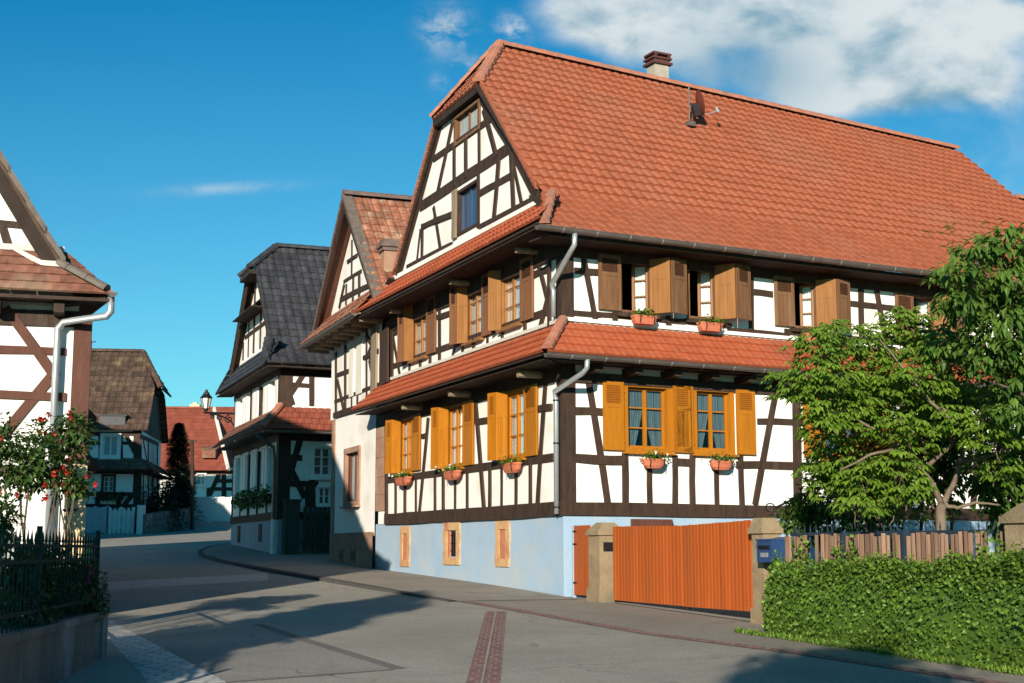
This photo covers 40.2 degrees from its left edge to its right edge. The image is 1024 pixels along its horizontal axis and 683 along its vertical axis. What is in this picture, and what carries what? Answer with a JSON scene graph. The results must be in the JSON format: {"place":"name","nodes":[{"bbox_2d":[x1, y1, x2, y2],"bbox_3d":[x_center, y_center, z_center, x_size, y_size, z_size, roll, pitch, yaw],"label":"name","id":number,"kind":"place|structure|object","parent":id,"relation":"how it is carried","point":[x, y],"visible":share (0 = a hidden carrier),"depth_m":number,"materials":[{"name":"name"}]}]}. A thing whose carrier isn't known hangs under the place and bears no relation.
{"place":"outdoors","nodes":[
{"label":"outdoors","id":0,"kind":"place"},
{"bbox_2d":[203,544,576,600],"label":"pavement","id":1,"kind":"structure","parent":0,"point":[319,564],"depth_m":31.78,"materials":[{"name":"concrete"}]},
{"bbox_2d":[0,0,1023,406],"label":"sky","id":2,"kind":"structure","parent":0,"point":[166,145],"materials":[{"name":"blue"}]},
{"bbox_2d":[59,518,980,682],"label":"road","id":3,"kind":"structure","parent":0,"point":[422,640],"depth_m":18.22,"materials":[{"name":"grey asphalt"}]},
{"bbox_2d":[107,621,224,682],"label":"sett gutter","id":4,"kind":"object","parent":3,"relation":"on","point":[150,662],"visible":0.96,"depth_m":14.90,"materials":[{"name":"grey stone"}]},
{"bbox_2d":[98,573,267,589],"bbox_3d":[-7.053,5.319,31.113,2.515,0.215,7.320,-6,-10,33],"label":"sett band","id":5,"kind":"object","parent":3,"relation":"on","point":[185,581],"visible":0.9,"depth_m":30.86,"materials":[{"name":"grey stone"}]},
{"bbox_2d":[142,625,389,680],"bbox_3d":[-3.260,3.568,16.276,1.998,0.191,6.071,4,-9,-24],"label":"road patch","id":6,"kind":"object","parent":3,"relation":"on","point":[240,653],"visible":1,"depth_m":15.62,"materials":[{"name":"grey asphalt"}]},
{"bbox_2d":[225,669,393,682],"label":"tar seam","id":7,"kind":"object","parent":3,"relation":"on","point":[309,675],"visible":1,"depth_m":13.63,"materials":[{"name":"asphalt"}]},
{"bbox_2d":[198,543,456,601],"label":"kerb","id":8,"kind":"structure","parent":3,"relation":"on","point":[201,554],"depth_m":31.65,"materials":[{"name":"stone"}]},
{"bbox_2d":[252,624,403,668],"bbox_3d":[-2.368,3.644,16.925,0.190,0.166,5.917,4,-9,-24],"label":"tar seam","id":9,"kind":"object","parent":3,"relation":"on","point":[345,652],"visible":1,"depth_m":16.27,"materials":[{"name":"asphalt"}]},
{"bbox_2d":[466,611,494,682],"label":"brick channel","id":10,"kind":"object","parent":3,"relation":"on","point":[476,667],"visible":1,"depth_m":16.03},
{"bbox_2d":[480,611,496,682],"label":"mortar joint","id":11,"kind":"object","parent":10,"relation":"on","point":[486,659],"visible":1,"depth_m":15.78,"materials":[{"name":"concrete"}]},
{"bbox_2d":[484,611,505,682],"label":"brick channel","id":12,"kind":"object","parent":3,"relation":"on","point":[493,670],"visible":1,"depth_m":15.92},
{"bbox_2d":[459,601,1009,682],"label":"brick channel","id":13,"kind":"object","parent":3,"relation":"on","point":[786,651],"visible":1,"depth_m":16.22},
{"bbox_2d":[458,598,1023,682],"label":"pavement","id":14,"kind":"structure","parent":0,"point":[676,623],"depth_m":19.39,"materials":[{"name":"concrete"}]},
{"bbox_2d":[585,522,625,602],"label":"gate pillar","id":15,"kind":"structure","parent":14,"relation":"on","point":[600,550],"depth_m":24.24,"materials":[{"name":"stone"}]},
{"bbox_2d":[614,602,750,620],"bbox_3d":[2.700,4.218,21.909,0.230,0.126,4.400,4,-9,-23],"label":"threshold","id":16,"kind":"object","parent":14,"relation":"on","point":[710,614],"visible":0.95,"depth_m":21.81,"materials":[{"name":"stone"}]},
{"bbox_2d":[613,520,752,610],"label":"driveway gate","id":17,"kind":"structure","parent":16,"relation":"on","point":[708,565],"depth_m":21.88,"materials":[{"name":"orange paint"}]},
{"bbox_2d":[747,518,782,623],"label":"gate pillar","id":18,"kind":"structure","parent":14,"relation":"on","point":[764,528],"depth_m":19.79,"materials":[{"name":"stone"}]},
{"bbox_2d":[755,537,792,561],"bbox_3d":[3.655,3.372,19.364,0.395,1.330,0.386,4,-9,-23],"label":"mailbox","id":19,"kind":"object","parent":18,"relation":"attached to","point":[766,548],"visible":0.57,"depth_m":19.28,"materials":[{"name":"blue metal"}]},
{"bbox_2d":[733,627,1023,674],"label":"weeds","id":20,"kind":"object","parent":14,"relation":"on","point":[981,665],"visible":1,"depth_m":15.51,"materials":[{"name":"green plant"}]},
{"bbox_2d":[758,529,1023,668],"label":"hedge","id":21,"kind":"object","parent":14,"relation":"on","point":[973,610],"visible":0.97,"depth_m":15.79,"materials":[{"name":"green plant"}]},
{"bbox_2d":[785,530,1005,576],"bbox_3d":[4.633,3.010,17.205,0.106,1.359,4.347,4,-9,-23],"label":"log palisade","id":22,"kind":"object","parent":14,"relation":"on","point":[922,544],"visible":0.21,"depth_m":17.05,"materials":[{"name":"brown wood"}]},
{"bbox_2d":[790,519,1004,565],"bbox_3d":[4.736,2.884,17.312,0.040,1.300,4.365,4,-9,-23],"label":"iron railing","id":23,"kind":"object","parent":14,"relation":"on","point":[947,531],"visible":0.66,"depth_m":17.34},
{"bbox_2d":[998,503,1023,565],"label":"gate pillar","id":24,"kind":"structure","parent":14,"relation":"on","point":[1012,519],"depth_m":15.18,"materials":[{"name":"stone"}]},
{"bbox_3d":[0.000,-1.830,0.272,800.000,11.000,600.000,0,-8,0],"label":"ground","id":25,"kind":"structure","parent":0,"visible":0},
{"bbox_2d":[0,492,27,557],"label":"rose bush","id":26,"kind":"object","parent":25,"relation":"on","point":[4,521],"visible":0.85,"depth_m":14.47,"materials":[{"name":"green plant"}]},
{"bbox_2d":[0,539,62,629],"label":"shrub","id":27,"kind":"object","parent":25,"relation":"on","point":[46,588],"visible":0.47,"depth_m":12.50,"materials":[{"name":"green plant"}]},
{"bbox_2d":[0,411,81,543],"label":"rose bush","id":28,"kind":"object","parent":25,"relation":"on","point":[37,468],"visible":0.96,"depth_m":16.97,"materials":[{"name":"green plant"}]},
{"bbox_2d":[6,542,88,618],"bbox_3d":[-4.637,2.646,13.740,0.727,1.371,1.550,0,-8,0],"label":"shrub","id":29,"kind":"object","parent":25,"relation":"on","point":[72,581],"visible":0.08,"depth_m":13.91,"materials":[{"name":"green plant"}]},
{"bbox_2d":[0,608,107,682],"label":"garden wall","id":30,"kind":"structure","parent":25,"relation":"on","point":[61,649],"depth_m":12.83,"materials":[{"name":"concrete"}]},
{"bbox_2d":[0,526,100,633],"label":"green railing","id":31,"kind":"object","parent":30,"relation":"on","point":[38,546],"visible":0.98,"depth_m":12.47,"materials":[{"name":"metal"}]},
{"bbox_2d":[0,150,117,567],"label":"house","id":32,"kind":"structure","parent":25,"relation":"on","point":[54,297],"depth_m":20.98,"materials":[{"name":"white paint"}]},
{"bbox_2d":[25,407,100,543],"bbox_3d":[-5.637,2.281,17.431,0.881,2.945,0.868,-8,-12,44],"label":"rose bush","id":33,"kind":"object","parent":25,"relation":"on","point":[77,439],"visible":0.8,"depth_m":17.50,"materials":[{"name":"green plant"}]},
{"bbox_2d":[39,464,99,566],"bbox_3d":[-5.362,2.574,16.802,0.765,2.216,0.562,0,-8,0],"label":"rose bush","id":34,"kind":"object","parent":25,"relation":"on","point":[72,487],"visible":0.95,"depth_m":16.87,"materials":[{"name":"green plant"}]},
{"bbox_2d":[63,459,89,577],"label":"cream pillar","id":35,"kind":"structure","parent":25,"relation":"on","point":[78,520],"depth_m":18.51,"materials":[{"name":"stone"}]},
{"bbox_2d":[54,563,100,612],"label":"rose bush","id":36,"kind":"object","parent":25,"relation":"on","point":[89,577],"visible":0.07,"depth_m":14.85,"materials":[{"name":"green plant"}]},
{"bbox_2d":[51,548,113,622],"bbox_3d":[-4.694,2.809,14.850,0.883,1.306,1.489,0,-8,0],"label":"shrub","id":37,"kind":"object","parent":25,"relation":"on","point":[99,598],"visible":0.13,"depth_m":14.89,"materials":[{"name":"green plant"}]},
{"bbox_2d":[86,409,100,475],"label":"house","id":38,"kind":"structure","parent":25,"relation":"on","point":[94,465],"depth_m":30.07,"materials":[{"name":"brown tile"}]},
{"bbox_2d":[85,506,108,533],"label":"board fence","id":39,"kind":"object","parent":25,"relation":"on","point":[96,517],"visible":0.64,"depth_m":68.95,"materials":[{"name":"wood"}]},
{"bbox_2d":[107,507,134,533],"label":"picket gate","id":40,"kind":"structure","parent":25,"relation":"on","point":[121,527],"depth_m":68.96,"materials":[{"name":"white paint"}]},
{"bbox_2d":[85,348,171,532],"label":"brown roofed house","id":41,"kind":"structure","parent":25,"relation":"on","point":[127,404],"depth_m":72.88,"materials":[{"name":"white paint"}]},
{"bbox_2d":[93,490,125,501],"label":"window box","id":42,"kind":"object","parent":41,"relation":"attached to","point":[113,497],"visible":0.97,"depth_m":71.08,"materials":[{"name":"green plant"}]},
{"bbox_2d":[98,433,120,458],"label":"window","id":43,"kind":"structure","parent":41,"relation":"in","point":[110,447],"depth_m":71.84,"materials":[{"name":"glass"}]},
{"bbox_2d":[87,474,132,493],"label":"window","id":44,"kind":"structure","parent":41,"relation":"in","point":[123,482],"depth_m":71.54,"materials":[{"name":"white paint"}]},
{"bbox_2d":[136,505,145,533],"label":"white post","id":45,"kind":"object","parent":25,"relation":"on","point":[141,509],"visible":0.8,"depth_m":68.47,"materials":[{"name":"paint"}]},
{"bbox_2d":[141,480,189,531],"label":"shrub","id":46,"kind":"object","parent":25,"relation":"on","point":[158,505],"visible":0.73,"depth_m":72.59,"materials":[{"name":"green plant"}]},
{"bbox_2d":[142,508,189,533],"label":"stone wall","id":47,"kind":"structure","parent":25,"relation":"on","point":[154,522],"depth_m":71.06,"materials":[{"name":"grey stone"}]},
{"bbox_2d":[155,422,205,523],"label":"conifer","id":48,"kind":"object","parent":25,"relation":"on","point":[180,444],"visible":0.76,"depth_m":76.53,"materials":[{"name":"green plant"}]},
{"bbox_2d":[163,466,197,507],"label":"shrub","id":49,"kind":"object","parent":25,"relation":"on","point":[195,493],"visible":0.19,"depth_m":77.46,"materials":[{"name":"green plant"}]},
{"bbox_2d":[188,440,196,529],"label":"telegraph pole","id":50,"kind":"object","parent":25,"relation":"on","point":[192,489],"visible":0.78,"depth_m":73.61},
{"bbox_2d":[159,402,232,510],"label":"red roofed house","id":51,"kind":"structure","parent":25,"relation":"on","point":[212,466],"depth_m":96.79,"materials":[{"name":"red tile"}]},
{"bbox_2d":[195,472,206,486],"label":"window","id":52,"kind":"structure","parent":51,"relation":"in","point":[202,478],"depth_m":95.59,"materials":[{"name":"white paint"}]},
{"bbox_2d":[194,496,231,522],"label":"wall","id":53,"kind":"structure","parent":25,"relation":"on","point":[218,511],"depth_m":79.45,"materials":[{"name":"white paint"}]},
{"bbox_2d":[216,407,233,442],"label":"orange roofed house","id":54,"kind":"structure","parent":25,"relation":"on","point":[228,427],"depth_m":108.81,"materials":[{"name":"tile"}]},
{"bbox_2d":[213,242,331,553],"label":"dark roofed house","id":55,"kind":"structure","parent":25,"relation":"on","point":[275,384],"depth_m":46.92,"materials":[{"name":"white paint"}]},
{"bbox_2d":[200,389,234,426],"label":"street lamp","id":56,"kind":"object","parent":55,"relation":"attached to","point":[206,398],"visible":0.98,"depth_m":52.57,"materials":[{"name":"black metal"}]},
{"bbox_2d":[233,455,242,499],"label":"window","id":57,"kind":"structure","parent":55,"relation":"in","point":[238,467],"depth_m":51.89,"materials":[{"name":"white paint"}]},
{"bbox_2d":[230,490,247,511],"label":"window box","id":58,"kind":"object","parent":55,"relation":"attached to","point":[237,502],"visible":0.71,"depth_m":49.34,"materials":[{"name":"green plant"}]},
{"bbox_2d":[235,394,244,426],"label":"wall panel","id":59,"kind":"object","parent":55,"relation":"in","point":[239,403],"depth_m":52.25,"materials":[{"name":"white paint"}]},
{"bbox_2d":[242,452,253,497],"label":"window","id":60,"kind":"structure","parent":55,"relation":"in","point":[245,458],"depth_m":50.06,"materials":[{"name":"white paint"}]},
{"bbox_2d":[244,389,254,422],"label":"wall panel","id":61,"kind":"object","parent":55,"relation":"in","point":[247,396],"depth_m":50.42,"materials":[{"name":"white paint"}]},
{"bbox_2d":[240,488,260,509],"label":"window box","id":62,"kind":"object","parent":55,"relation":"attached to","point":[250,502],"visible":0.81,"depth_m":47.61,"materials":[{"name":"green plant"}]},
{"bbox_2d":[253,448,264,495],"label":"window","id":63,"kind":"structure","parent":55,"relation":"in","point":[262,451],"depth_m":48.20,"materials":[{"name":"white paint"}]},
{"bbox_2d":[255,382,265,417],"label":"wall panel","id":64,"kind":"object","parent":55,"relation":"in","point":[263,410],"depth_m":48.57,"materials":[{"name":"white paint"}]},
{"bbox_2d":[252,484,271,508],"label":"window box","id":65,"kind":"object","parent":55,"relation":"attached to","point":[265,498],"visible":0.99,"depth_m":45.61,"materials":[{"name":"green plant"}]},
{"bbox_2d":[264,444,276,493],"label":"window","id":66,"kind":"structure","parent":55,"relation":"in","point":[268,458],"depth_m":46.45,"materials":[{"name":"white paint"}]},
{"bbox_2d":[266,376,277,412],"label":"wall panel","id":67,"kind":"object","parent":55,"relation":"in","point":[272,385],"depth_m":46.77,"materials":[{"name":"white paint"}]},
{"bbox_2d":[309,444,331,479],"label":"window","id":68,"kind":"structure","parent":55,"relation":"in","point":[320,454],"depth_m":45.46,"materials":[{"name":"white paint"}]},
{"bbox_2d":[316,485,330,507],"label":"window","id":69,"kind":"structure","parent":55,"relation":"in","point":[323,492],"depth_m":45.34,"materials":[{"name":"white paint"}]},
{"bbox_2d":[281,499,301,554],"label":"gate post","id":70,"kind":"object","parent":25,"relation":"on","point":[290,526],"visible":0.82,"depth_m":44.29,"materials":[{"name":"black wood"}]},
{"bbox_2d":[301,506,329,550],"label":"courtyard gate","id":71,"kind":"structure","parent":70,"relation":"attached to","point":[322,543],"depth_m":44.70,"materials":[{"name":"black wood"}]},
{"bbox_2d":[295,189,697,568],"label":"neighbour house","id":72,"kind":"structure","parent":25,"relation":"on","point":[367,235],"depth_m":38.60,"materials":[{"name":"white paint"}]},
{"bbox_2d":[339,445,360,508],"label":"window","id":73,"kind":"structure","parent":72,"relation":"in","point":[352,455],"depth_m":38.66,"materials":[{"name":"pink stone"}]},
{"bbox_2d":[572,525,590,596],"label":"garden gate","id":74,"kind":"structure","parent":25,"relation":"on","point":[580,573],"depth_m":25.27,"materials":[{"name":"orange paint"}]},
{"bbox_2d":[631,519,672,525],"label":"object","id":75,"kind":"object","parent":25,"relation":"on","point":[651,522],"visible":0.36,"depth_m":26.41,"materials":[{"name":"wood"}]},
{"bbox_2d":[351,39,1023,596],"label":"half timbered house","id":76,"kind":"structure","parent":25,"relation":"on","point":[559,203],"depth_m":29.44,"materials":[{"name":"tile"}]},
{"bbox_2d":[391,468,412,485],"bbox_3d":[-2.631,3.272,33.796,0.332,0.411,1.389,4,-9,-23],"label":"flower box","id":77,"kind":"object","parent":76,"relation":"attached to","point":[401,479],"visible":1,"depth_m":33.60,"materials":[{"name":"ceramic"}]},
{"bbox_2d":[385,414,420,474],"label":"window","id":78,"kind":"structure","parent":76,"relation":"in","point":[402,436],"depth_m":34.42,"materials":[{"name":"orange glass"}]},
{"bbox_2d":[399,526,409,566],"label":"cellar window","id":79,"kind":"structure","parent":76,"relation":"in","point":[404,561],"depth_m":33.74,"materials":[{"name":"stone"}]},
{"bbox_2d":[397,295,435,363],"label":"window","id":80,"kind":"structure","parent":76,"relation":"in","point":[413,338],"depth_m":33.99,"materials":[{"name":"orange wood"}]},
{"bbox_2d":[434,463,466,480],"bbox_3d":[-1.326,2.846,30.743,0.321,0.387,1.653,3,-9,-22],"label":"flower box","id":81,"kind":"object","parent":76,"relation":"attached to","point":[453,474],"visible":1,"depth_m":30.60,"materials":[{"name":"ceramic"}]},
{"bbox_2d":[443,522,460,564],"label":"cellar window","id":82,"kind":"structure","parent":76,"relation":"in","point":[447,534],"depth_m":30.95,"materials":[{"name":"stone"}]},
{"bbox_2d":[430,400,473,470],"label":"window","id":83,"kind":"structure","parent":76,"relation":"in","point":[452,431],"depth_m":31.37,"materials":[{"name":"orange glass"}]},
{"bbox_2d":[451,178,477,239],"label":"window","id":84,"kind":"structure","parent":76,"relation":"in","point":[464,215],"depth_m":31.88,"materials":[{"name":"blue glass"}]},
{"bbox_2d":[453,97,480,146],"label":"window","id":85,"kind":"structure","parent":76,"relation":"in","point":[469,117],"depth_m":31.95,"materials":[{"name":"brown wood"}]},
{"bbox_2d":[449,270,492,345],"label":"window","id":86,"kind":"structure","parent":76,"relation":"in","point":[467,316],"depth_m":30.78,"materials":[{"name":"orange wood"}]},
{"bbox_2d":[495,521,510,566],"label":"cellar window","id":87,"kind":"structure","parent":76,"relation":"in","point":[502,528],"depth_m":28.29,"materials":[{"name":"stone"}]},
{"bbox_2d":[488,255,532,332],"bbox_3d":[0.134,-0.928,28.449,0.657,1.324,1.876,3,-9,-21],"label":"window","id":88,"kind":"structure","parent":76,"relation":"in","point":[511,299],"depth_m":28.75,"materials":[{"name":"orange wood"}]},
{"bbox_2d":[497,451,525,473],"bbox_3d":[0.008,2.377,27.746,0.324,0.455,1.400,4,-10,-28],"label":"flower box","id":89,"kind":"object","parent":76,"relation":"attached to","point":[509,465],"visible":1,"depth_m":27.63,"materials":[{"name":"ceramic"}]},
{"bbox_2d":[487,383,537,462],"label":"window","id":90,"kind":"structure","parent":76,"relation":"in","point":[512,416],"depth_m":28.30,"materials":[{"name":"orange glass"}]},
{"bbox_2d":[598,253,687,319],"bbox_3d":[2.486,-1.035,27.270,1.882,1.199,0.641,2,-9,-14],"label":"window","id":91,"kind":"structure","parent":76,"relation":"in","point":[657,288],"depth_m":27.18,"materials":[{"name":"brown wood"}]},
{"bbox_2d":[629,307,661,325],"bbox_3d":[2.555,-0.511,26.913,0.812,0.371,0.331,6,-10,-33],"label":"flower box","id":92,"kind":"object","parent":76,"relation":"attached to","point":[641,318],"visible":1,"depth_m":26.83,"materials":[{"name":"ceramic"}]},
{"bbox_2d":[602,381,692,455],"bbox_3d":[2.574,1.489,26.942,2.011,1.382,0.294,4,-9,-27],"label":"window","id":93,"kind":"structure","parent":76,"relation":"in","point":[623,405],"depth_m":26.99,"materials":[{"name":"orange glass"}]},
{"bbox_2d":[639,449,670,468],"bbox_3d":[2.753,2.222,26.670,0.765,0.392,0.328,4,-9,-25],"label":"flower box","id":94,"kind":"object","parent":76,"relation":"attached to","point":[651,461],"visible":1,"depth_m":26.56,"materials":[{"name":"ceramic"}]},
{"bbox_2d":[685,86,719,127],"bbox_3d":[4.499,-5.564,33.188,0.769,1.000,0.503,6,-10,-35],"label":"satellite dish","id":95,"kind":"object","parent":76,"relation":"on","point":[698,108],"visible":1,"depth_m":33.06,"materials":[{"name":"metal"}]},
{"bbox_2d":[693,314,725,332],"bbox_3d":[3.811,-0.367,27.552,0.935,0.324,0.326,4,-10,-28],"label":"flower box","id":96,"kind":"object","parent":76,"relation":"attached to","point":[714,326],"visible":1,"depth_m":27.53,"materials":[{"name":"ceramic"}]},
{"bbox_2d":[673,385,756,456],"bbox_3d":[3.962,1.588,27.654,1.958,1.373,0.294,4,-9,-27],"label":"window","id":97,"kind":"structure","parent":76,"relation":"in","point":[718,406],"depth_m":27.78,"materials":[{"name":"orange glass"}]},
{"bbox_2d":[685,263,751,324],"bbox_3d":[4.046,-0.939,28.021,1.506,1.226,0.610,2,-9,-12],"label":"window","id":98,"kind":"structure","parent":76,"relation":"in","point":[720,295],"depth_m":27.96,"materials":[{"name":"brown wood"}]},
{"bbox_2d":[701,451,740,469],"bbox_3d":[4.112,2.319,27.351,0.851,0.381,0.312,5,-10,-29],"label":"flower box","id":99,"kind":"object","parent":76,"relation":"attached to","point":[719,463],"visible":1,"depth_m":27.27,"materials":[{"name":"ceramic"}]},
{"bbox_2d":[773,275,851,332],"bbox_3d":[6.181,-0.733,29.142,1.801,1.154,0.612,2,-9,-13],"label":"window","id":100,"kind":"structure","parent":76,"relation":"in","point":[821,302],"depth_m":29.06,"materials":[{"name":"brown wood"}]},
{"bbox_2d":[802,394,883,460],"bbox_3d":[6.937,1.815,29.180,2.305,1.373,0.294,4,-9,-27],"label":"window","id":101,"kind":"structure","parent":76,"relation":"in","point":[806,446],"depth_m":28.65,"materials":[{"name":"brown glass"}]},
{"bbox_2d":[895,292,964,339],"bbox_3d":[9.069,-0.446,30.611,1.795,1.156,0.609,2,-9,-13],"label":"window","id":102,"kind":"structure","parent":76,"relation":"in","point":[905,300],"depth_m":30.55,"materials":[{"name":"brown wood"}]},
{"bbox_2d":[765,486,818,536],"bbox_3d":[5.414,3.342,26.757,1.595,1.208,0.143,7,-11,-39],"label":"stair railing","id":103,"kind":"object","parent":25,"relation":"on","point":[780,505],"visible":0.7,"depth_m":26.33,"materials":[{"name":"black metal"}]},
{"bbox_2d":[769,477,836,564],"bbox_3d":[4.741,3.250,22.460,1.176,2.208,1.211,0,-8,0],"label":"dark shrub","id":104,"kind":"object","parent":25,"relation":"on","point":[797,517],"visible":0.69,"depth_m":22.22,"materials":[{"name":"green plant"}]},
{"bbox_2d":[797,384,929,551],"bbox_3d":[5.513,2.436,22.005,1.866,3.714,1.876,-8,-12,43],"label":"dark shrub","id":105,"kind":"object","parent":25,"relation":"on","point":[844,518],"visible":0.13,"depth_m":21.93,"materials":[{"name":"green plant"}]},
{"bbox_2d":[840,414,929,535],"bbox_3d":[5.699,2.642,21.379,1.558,3.164,1.406,0,-8,0],"label":"yellowing shrub","id":106,"kind":"object","parent":25,"relation":"on","point":[873,447],"visible":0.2,"depth_m":21.35,"materials":[{"name":"green plant"}]},
{"bbox_2d":[759,306,1023,558],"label":"spreading tree","id":107,"kind":"object","parent":25,"relation":"on","point":[828,424],"visible":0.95,"depth_m":17.95,"materials":[{"name":"green plant"}]},
{"bbox_2d":[893,327,987,559],"bbox_3d":[6.790,1.984,22.025,1.745,4.635,1.410,-6,-11,37],"label":"dark shrub","id":108,"kind":"object","parent":25,"relation":"on","point":[951,456],"visible":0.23,"depth_m":21.85,"materials":[{"name":"green plant"}]},
{"bbox_2d":[916,218,1023,434],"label":"dark leaved tree","id":109,"kind":"object","parent":25,"relation":"on","point":[1004,300],"visible":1,"depth_m":17.16,"materials":[{"name":"green plant"}]},
{"bbox_2d":[960,423,1023,555],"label":"dark shrub","id":110,"kind":"object","parent":25,"relation":"on","point":[985,491],"visible":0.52,"depth_m":19.30,"materials":[{"name":"green plant"}]},
{"bbox_2d":[966,318,1023,475],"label":"dark shrub","id":111,"kind":"object","parent":25,"relation":"on","point":[992,397],"visible":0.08,"depth_m":20.54,"materials":[{"name":"green plant"}]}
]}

